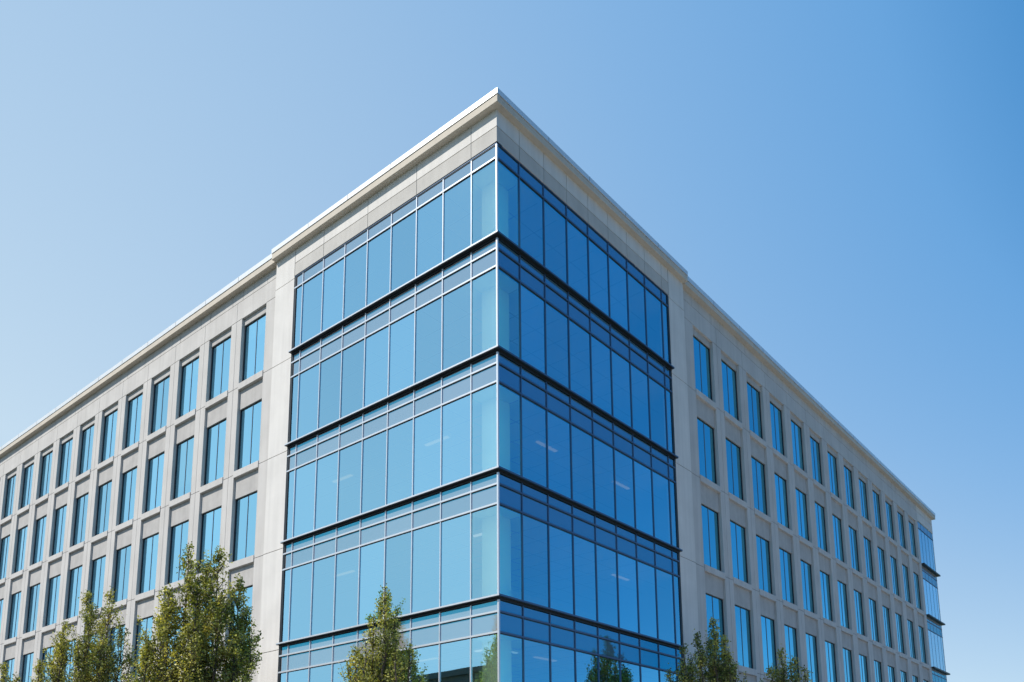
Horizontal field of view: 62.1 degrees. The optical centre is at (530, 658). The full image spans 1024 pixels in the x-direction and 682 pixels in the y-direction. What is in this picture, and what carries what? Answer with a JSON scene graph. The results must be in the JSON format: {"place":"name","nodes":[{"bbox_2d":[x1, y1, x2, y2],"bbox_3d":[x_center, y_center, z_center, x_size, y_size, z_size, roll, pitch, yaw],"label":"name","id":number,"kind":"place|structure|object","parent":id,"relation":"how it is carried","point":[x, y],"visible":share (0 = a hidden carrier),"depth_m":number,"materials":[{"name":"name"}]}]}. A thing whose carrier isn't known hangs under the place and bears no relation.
{"place":"outdoors","nodes":[
{"label":"outdoors","id":0,"kind":"place"},
{"bbox_2d":[0,661,20,681],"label":"street tree","id":1,"kind":"object","parent":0,"point":[3,666],"visible":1,"depth_m":42.71,"materials":[{"name":"green plant"}]},
{"bbox_2d":[29,586,136,681],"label":"street tree","id":2,"kind":"object","parent":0,"point":[100,663],"visible":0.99,"depth_m":36.85,"materials":[{"name":"green plant"}]},
{"bbox_2d":[118,541,262,681],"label":"street tree","id":3,"kind":"object","parent":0,"point":[198,636],"visible":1,"depth_m":29.12,"materials":[{"name":"green plant"}]},
{"bbox_2d":[338,583,423,681],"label":"street tree","id":4,"kind":"object","parent":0,"point":[390,654],"visible":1,"depth_m":25.53,"materials":[{"name":"green plant"}]},
{"bbox_2d":[0,0,1023,681],"label":"sky","id":5,"kind":"structure","parent":0,"point":[843,179],"materials":[{"name":"blue"}]},
{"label":"pavement","id":6,"kind":"structure","parent":0,"visible":0},
{"bbox_2d":[664,617,747,681],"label":"street tree","id":7,"kind":"object","parent":6,"relation":"on","point":[719,671],"visible":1,"depth_m":31.93,"materials":[{"name":"green plant"}]},
{"bbox_2d":[759,647,812,681],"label":"street tree","id":8,"kind":"object","parent":6,"relation":"on","point":[782,672],"visible":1,"depth_m":34.02,"materials":[{"name":"green plant"}]},
{"label":"ground","id":9,"kind":"structure","parent":0,"visible":0},
{"bbox_2d":[0,87,949,681],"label":"office building","id":10,"kind":"structure","parent":9,"relation":"on","point":[496,385],"depth_m":34.77,"materials":[{"name":"concrete"}]},
{"bbox_2d":[0,599,3,629],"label":"window","id":11,"kind":"structure","parent":10,"relation":"in","point":[1,601],"depth_m":54.69,"materials":[{"name":"glass"}]},
{"bbox_2d":[0,535,9,584],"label":"window","id":12,"kind":"structure","parent":10,"relation":"in","point":[5,541],"depth_m":55.55,"materials":[{"name":"glass"}]},
{"bbox_2d":[0,475,15,524],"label":"window","id":13,"kind":"structure","parent":10,"relation":"in","point":[11,481],"depth_m":56.29,"materials":[{"name":"glass"}]},
{"bbox_2d":[4,658,14,681],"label":"window","id":14,"kind":"structure","parent":10,"relation":"in","point":[11,661],"depth_m":52.38,"materials":[{"name":"glass"}]},
{"bbox_2d":[4,591,20,645],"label":"window","id":15,"kind":"structure","parent":10,"relation":"in","point":[15,604],"depth_m":53.03,"materials":[{"name":"glass"}]},
{"bbox_2d":[10,525,27,579],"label":"window","id":16,"kind":"structure","parent":10,"relation":"in","point":[22,534],"depth_m":53.78,"materials":[{"name":"glass"}]},
{"bbox_2d":[17,463,33,515],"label":"window","id":17,"kind":"structure","parent":10,"relation":"in","point":[28,474],"depth_m":54.53,"materials":[{"name":"glass"}]},
{"bbox_2d":[21,652,33,681],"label":"window","id":18,"kind":"structure","parent":10,"relation":"in","point":[28,658],"depth_m":50.69,"materials":[{"name":"glass"}]},
{"bbox_2d":[22,583,39,639],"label":"window","id":19,"kind":"structure","parent":10,"relation":"in","point":[34,590],"depth_m":51.28,"materials":[{"name":"glass"}]},
{"bbox_2d":[28,515,46,571],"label":"window","id":20,"kind":"structure","parent":10,"relation":"in","point":[41,523],"depth_m":52.02,"materials":[{"name":"glass"}]},
{"bbox_2d":[35,451,52,505],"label":"window","id":21,"kind":"structure","parent":10,"relation":"in","point":[47,459],"depth_m":52.76,"materials":[{"name":"glass"}]},
{"bbox_2d":[41,646,52,681],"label":"window","id":22,"kind":"structure","parent":10,"relation":"in","point":[49,649],"depth_m":49.01,"materials":[{"name":"glass"}]},
{"bbox_2d":[41,574,60,632],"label":"window","id":23,"kind":"structure","parent":10,"relation":"in","point":[54,584],"depth_m":49.50,"materials":[{"name":"glass"}]},
{"bbox_2d":[48,504,66,562],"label":"window","id":24,"kind":"structure","parent":10,"relation":"in","point":[59,529],"depth_m":50.27,"materials":[{"name":"glass"}]},
{"bbox_2d":[54,438,72,494],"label":"window","id":25,"kind":"structure","parent":10,"relation":"in","point":[65,463],"depth_m":51.00,"materials":[{"name":"glass"}]},
{"bbox_2d":[61,641,75,681],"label":"window","id":26,"kind":"structure","parent":10,"relation":"in","point":[70,665],"depth_m":47.02,"materials":[{"name":"glass"}]},
{"bbox_2d":[62,565,81,625],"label":"window","id":27,"kind":"structure","parent":10,"relation":"in","point":[76,573],"depth_m":47.76,"materials":[{"name":"glass"}]},
{"bbox_2d":[68,493,88,553],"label":"window","id":28,"kind":"structure","parent":10,"relation":"in","point":[82,502],"depth_m":48.50,"materials":[{"name":"glass"}]},
{"bbox_2d":[75,424,94,482],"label":"window","id":29,"kind":"structure","parent":10,"relation":"in","point":[88,434],"depth_m":49.24,"materials":[{"name":"glass"}]},
{"bbox_2d":[88,634,98,675],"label":"window","id":30,"kind":"structure","parent":10,"relation":"in","point":[95,634],"depth_m":45.29,"materials":[{"name":"glass"}]},
{"bbox_2d":[86,555,105,614],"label":"window","id":31,"kind":"structure","parent":10,"relation":"in","point":[98,568],"depth_m":46.02,"materials":[{"name":"glass"}]},
{"bbox_2d":[91,480,111,542],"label":"window","id":32,"kind":"structure","parent":10,"relation":"in","point":[104,496],"depth_m":46.73,"materials":[{"name":"glass"}]},
{"bbox_2d":[97,409,117,470],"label":"window","id":33,"kind":"structure","parent":10,"relation":"in","point":[110,423],"depth_m":47.47,"materials":[{"name":"glass"}]},
{"bbox_2d":[107,624,124,681],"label":"window","id":34,"kind":"structure","parent":10,"relation":"in","point":[113,633],"depth_m":43.61,"materials":[{"name":"glass"}]},
{"bbox_2d":[110,545,130,609],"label":"window","id":35,"kind":"structure","parent":10,"relation":"in","point":[123,554],"depth_m":44.22,"materials":[{"name":"glass"}]},
{"bbox_2d":[115,467,136,532],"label":"window","id":36,"kind":"structure","parent":10,"relation":"in","point":[129,478],"depth_m":44.96,"materials":[{"name":"glass"}]},
{"bbox_2d":[121,393,142,456],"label":"window","id":37,"kind":"structure","parent":10,"relation":"in","point":[135,405],"depth_m":45.71,"materials":[{"name":"glass"}]},
{"bbox_2d":[130,616,152,681],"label":"window","id":38,"kind":"structure","parent":10,"relation":"in","point":[148,623],"depth_m":41.97,"materials":[{"name":"glass"}]},
{"bbox_2d":[135,533,158,601],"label":"window","id":39,"kind":"structure","parent":10,"relation":"in","point":[149,550],"depth_m":42.45,"materials":[{"name":"glass"}]},
{"bbox_2d":[141,452,164,520],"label":"window","id":40,"kind":"structure","parent":10,"relation":"in","point":[153,495],"depth_m":43.21,"materials":[{"name":"glass"}]},
{"bbox_2d":[146,375,169,441],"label":"window","id":41,"kind":"structure","parent":10,"relation":"in","point":[161,389],"depth_m":43.94,"materials":[{"name":"glass"}]},
{"bbox_2d":[164,607,182,668],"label":"window","id":42,"kind":"structure","parent":10,"relation":"in","point":[182,607],"depth_m":39.88,"materials":[{"name":"glass"}]},
{"bbox_2d":[163,520,188,589],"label":"window","id":43,"kind":"structure","parent":10,"relation":"in","point":[179,533],"depth_m":40.77,"materials":[{"name":"glass"}]},
{"bbox_2d":[169,436,193,507],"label":"window","id":44,"kind":"structure","parent":10,"relation":"in","point":[184,454],"depth_m":41.44,"materials":[{"name":"glass"}]},
{"bbox_2d":[174,357,198,426],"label":"window","id":45,"kind":"structure","parent":10,"relation":"in","point":[189,379],"depth_m":42.19,"materials":[{"name":"glass"}]},
{"bbox_2d":[196,506,221,580],"bbox_3d":[-14.632,-5.274,38.784,1.990,3.310,0.285,-9,-13,38],"label":"window","id":46,"kind":"structure","parent":10,"relation":"in","point":[211,520],"depth_m":39.04,"materials":[{"name":"glass"}]},
{"bbox_2d":[200,418,226,493],"bbox_3d":[-14.678,-9.472,39.538,1.990,3.340,0.285,-9,-13,38],"label":"window","id":47,"kind":"structure","parent":10,"relation":"in","point":[216,434],"depth_m":39.67,"materials":[{"name":"glass"}]},
{"bbox_2d":[205,336,230,409],"bbox_3d":[-14.724,-13.620,40.284,1.990,3.270,0.285,-9,-13,38],"label":"window","id":48,"kind":"structure","parent":10,"relation":"in","point":[219,379],"depth_m":40.42,"materials":[{"name":"glass"}]},
{"bbox_2d":[225,585,252,659],"bbox_3d":[-12.405,-1.450,36.281,1.990,3.310,0.285,-9,-13,38],"label":"window","id":49,"kind":"structure","parent":10,"relation":"in","point":[250,588],"depth_m":36.39,"materials":[{"name":"glass"}]},
{"bbox_2d":[228,491,256,570],"bbox_3d":[-12.451,-5.613,37.029,1.990,3.310,0.285,-9,-13,38],"label":"window","id":50,"kind":"structure","parent":10,"relation":"in","point":[246,506],"depth_m":37.16,"materials":[{"name":"glass"}]},
{"bbox_2d":[233,399,261,478],"bbox_3d":[-12.497,-9.811,37.784,1.990,3.340,0.285,-9,-13,38],"label":"window","id":51,"kind":"structure","parent":10,"relation":"in","point":[250,417],"depth_m":37.91,"materials":[{"name":"glass"}]},
{"bbox_2d":[238,314,265,390],"bbox_3d":[-12.543,-13.959,38.529,1.990,3.270,0.285,-9,-13,38],"label":"window","id":52,"kind":"structure","parent":10,"relation":"in","point":[254,340],"depth_m":38.66,"materials":[{"name":"glass"}]},
{"bbox_2d":[693,335,716,409],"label":"window","id":53,"kind":"structure","parent":10,"relation":"in","point":[703,384],"depth_m":40.90,"materials":[{"name":"glass"}]},
{"bbox_2d":[697,417,720,492],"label":"window","id":54,"kind":"structure","parent":10,"relation":"in","point":[706,444],"depth_m":40.16,"materials":[{"name":"glass"}]},
{"bbox_2d":[701,504,725,579],"bbox_3d":[8.322,-5.443,39.249,0.285,3.310,2.050,-9,-13,38],"label":"window","id":55,"kind":"structure","parent":10,"relation":"in","point":[710,520],"depth_m":39.41,"materials":[{"name":"glass"}]},
{"bbox_2d":[706,593,729,664],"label":"window","id":56,"kind":"structure","parent":10,"relation":"in","point":[714,605],"depth_m":38.90,"materials":[{"name":"glass"}]},
{"bbox_2d":[721,359,742,429],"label":"window","id":57,"kind":"structure","parent":10,"relation":"in","point":[730,399],"depth_m":43.12,"materials":[{"name":"glass"}]},
{"bbox_2d":[726,438,747,508],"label":"window","id":58,"kind":"structure","parent":10,"relation":"in","point":[733,452],"depth_m":42.37,"materials":[{"name":"glass"}]},
{"bbox_2d":[730,520,751,591],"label":"window","id":59,"kind":"structure","parent":10,"relation":"in","point":[738,539],"depth_m":41.62,"materials":[{"name":"glass"}]},
{"bbox_2d":[735,605,756,675],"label":"window","id":60,"kind":"structure","parent":10,"relation":"in","point":[742,615],"depth_m":40.88,"materials":[{"name":"glass"}]},
{"bbox_2d":[747,382,766,447],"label":"window","id":61,"kind":"structure","parent":10,"relation":"in","point":[754,406],"depth_m":45.33,"materials":[{"name":"glass"}]},
{"bbox_2d":[751,456,771,523],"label":"window","id":62,"kind":"structure","parent":10,"relation":"in","point":[758,470],"depth_m":44.58,"materials":[{"name":"glass"}]},
{"bbox_2d":[756,535,776,601],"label":"window","id":63,"kind":"structure","parent":10,"relation":"in","point":[763,549],"depth_m":43.83,"materials":[{"name":"glass"}]},
{"bbox_2d":[761,615,780,680],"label":"window","id":64,"kind":"structure","parent":10,"relation":"in","point":[767,624],"depth_m":43.13,"materials":[{"name":"glass"}]},
{"bbox_2d":[770,402,787,463],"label":"window","id":65,"kind":"structure","parent":10,"relation":"in","point":[776,415],"depth_m":47.53,"materials":[{"name":"glass"}]},
{"bbox_2d":[774,472,792,536],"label":"window","id":66,"kind":"structure","parent":10,"relation":"in","point":[780,483],"depth_m":46.79,"materials":[{"name":"glass"}]},
{"bbox_2d":[779,547,797,611],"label":"window","id":67,"kind":"structure","parent":10,"relation":"in","point":[785,557],"depth_m":46.03,"materials":[{"name":"glass"}]},
{"bbox_2d":[784,624,798,681],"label":"window","id":68,"kind":"structure","parent":10,"relation":"in","point":[790,632],"depth_m":45.43,"materials":[{"name":"glass"}]},
{"bbox_2d":[791,420,807,478],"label":"window","id":69,"kind":"structure","parent":10,"relation":"in","point":[795,429],"depth_m":49.73,"materials":[{"name":"glass"}]},
{"bbox_2d":[795,487,812,548],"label":"window","id":70,"kind":"structure","parent":10,"relation":"in","point":[801,503],"depth_m":49.00,"materials":[{"name":"glass"}]},
{"bbox_2d":[800,559,817,619],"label":"window","id":71,"kind":"structure","parent":10,"relation":"in","point":[806,573],"depth_m":48.25,"materials":[{"name":"glass"}]},
{"bbox_2d":[806,633,818,681],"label":"window","id":72,"kind":"structure","parent":10,"relation":"in","point":[811,644],"depth_m":47.60,"materials":[{"name":"glass"}]},
{"bbox_2d":[810,436,825,492],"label":"window","id":73,"kind":"structure","parent":10,"relation":"in","point":[815,449],"depth_m":51.94,"materials":[{"name":"glass"}]},
{"bbox_2d":[815,502,830,559],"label":"window","id":74,"kind":"structure","parent":10,"relation":"in","point":[819,510],"depth_m":51.20,"materials":[{"name":"glass"}]},
{"bbox_2d":[820,570,836,627],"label":"window","id":75,"kind":"structure","parent":10,"relation":"in","point":[824,578],"depth_m":50.44,"materials":[{"name":"glass"}]},
{"bbox_2d":[825,640,836,681],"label":"window","id":76,"kind":"structure","parent":10,"relation":"in","point":[830,648],"depth_m":49.83,"materials":[{"name":"glass"}]},
{"bbox_2d":[827,451,842,505],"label":"window","id":77,"kind":"structure","parent":10,"relation":"in","point":[834,490],"depth_m":54.17,"materials":[{"name":"glass"}]},
{"bbox_2d":[832,514,847,569],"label":"window","id":78,"kind":"structure","parent":10,"relation":"in","point":[837,528],"depth_m":53.42,"materials":[{"name":"glass"}]},
{"bbox_2d":[837,580,852,635],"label":"window","id":79,"kind":"structure","parent":10,"relation":"in","point":[842,593],"depth_m":52.66,"materials":[{"name":"glass"}]},
{"bbox_2d":[843,648,853,681],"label":"window","id":80,"kind":"structure","parent":10,"relation":"in","point":[847,657],"depth_m":52.06,"materials":[{"name":"glass"}]},
{"bbox_2d":[844,465,857,516],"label":"window","id":81,"kind":"structure","parent":10,"relation":"in","point":[847,473],"depth_m":56.36,"materials":[{"name":"glass"}]},
{"bbox_2d":[848,525,862,578],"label":"window","id":82,"kind":"structure","parent":10,"relation":"in","point":[852,533],"depth_m":55.62,"materials":[{"name":"glass"}]},
{"bbox_2d":[854,589,868,641],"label":"window","id":83,"kind":"structure","parent":10,"relation":"in","point":[857,595],"depth_m":54.86,"materials":[{"name":"glass"}]},
{"bbox_2d":[859,654,868,681],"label":"window","id":84,"kind":"structure","parent":10,"relation":"in","point":[862,659],"depth_m":54.30,"materials":[{"name":"glass"}]},
{"bbox_2d":[859,478,871,527],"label":"window","id":85,"kind":"structure","parent":10,"relation":"in","point":[862,486],"depth_m":58.57,"materials":[{"name":"glass"}]},
{"bbox_2d":[863,536,876,586],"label":"window","id":86,"kind":"structure","parent":10,"relation":"in","point":[867,543],"depth_m":57.83,"materials":[{"name":"glass"}]},
{"bbox_2d":[869,598,882,648],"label":"window","id":87,"kind":"structure","parent":10,"relation":"in","point":[872,604],"depth_m":57.08,"materials":[{"name":"glass"}]},
{"bbox_2d":[874,660,881,681],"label":"window","id":88,"kind":"structure","parent":10,"relation":"in","point":[877,665],"depth_m":56.52,"materials":[{"name":"glass"}]},
{"bbox_2d":[872,490,884,537],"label":"window","id":89,"kind":"structure","parent":10,"relation":"in","point":[875,496],"depth_m":60.77,"materials":[{"name":"glass"}]},
{"bbox_2d":[877,546,890,594],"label":"window","id":90,"kind":"structure","parent":10,"relation":"in","point":[882,571],"depth_m":60.04,"materials":[{"name":"glass"}]},
{"bbox_2d":[882,605,895,653],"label":"window","id":91,"kind":"structure","parent":10,"relation":"in","point":[886,617],"depth_m":59.28,"materials":[{"name":"glass"}]},
{"bbox_2d":[888,665,894,681],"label":"window","id":92,"kind":"structure","parent":10,"relation":"in","point":[891,674],"depth_m":58.77,"materials":[{"name":"glass"}]},
{"bbox_2d":[885,501,897,546],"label":"window","id":93,"kind":"structure","parent":10,"relation":"in","point":[888,507],"depth_m":62.99,"materials":[{"name":"glass"}]},
{"bbox_2d":[890,555,902,602],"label":"window","id":94,"kind":"structure","parent":10,"relation":"in","point":[893,561],"depth_m":62.24,"materials":[{"name":"glass"}]},
{"bbox_2d":[895,612,907,659],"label":"window","id":95,"kind":"structure","parent":10,"relation":"in","point":[898,617],"depth_m":61.49,"materials":[{"name":"glass"}]},
{"bbox_2d":[897,511,908,555],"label":"window","id":96,"kind":"structure","parent":10,"relation":"in","point":[900,517],"depth_m":65.20,"materials":[{"name":"glass"}]},
{"bbox_2d":[900,670,906,681],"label":"window","id":97,"kind":"structure","parent":10,"relation":"in","point":[903,674],"depth_m":61.01,"materials":[{"name":"glass"}]},
{"bbox_2d":[902,564,913,608],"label":"window","id":98,"kind":"structure","parent":10,"relation":"in","point":[905,570],"depth_m":64.46,"materials":[{"name":"glass"}]},
{"bbox_2d":[907,619,918,664],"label":"window","id":99,"kind":"structure","parent":10,"relation":"in","point":[910,624],"depth_m":63.70,"materials":[{"name":"glass"}]},
{"bbox_2d":[909,521,919,563],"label":"window","id":100,"kind":"structure","parent":10,"relation":"in","point":[911,528],"depth_m":67.42,"materials":[{"name":"glass"}]},
{"bbox_2d":[912,675,917,681],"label":"window","id":101,"kind":"structure","parent":10,"relation":"in","point":[915,679],"depth_m":63.26,"materials":[{"name":"glass"}]},
{"bbox_2d":[913,572,924,615],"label":"window","id":102,"kind":"structure","parent":10,"relation":"in","point":[916,580],"depth_m":66.66,"materials":[{"name":"glass"}]},
{"bbox_2d":[918,625,929,668],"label":"window","id":103,"kind":"structure","parent":10,"relation":"in","point":[921,633],"depth_m":65.90,"materials":[{"name":"glass"}]}
]}

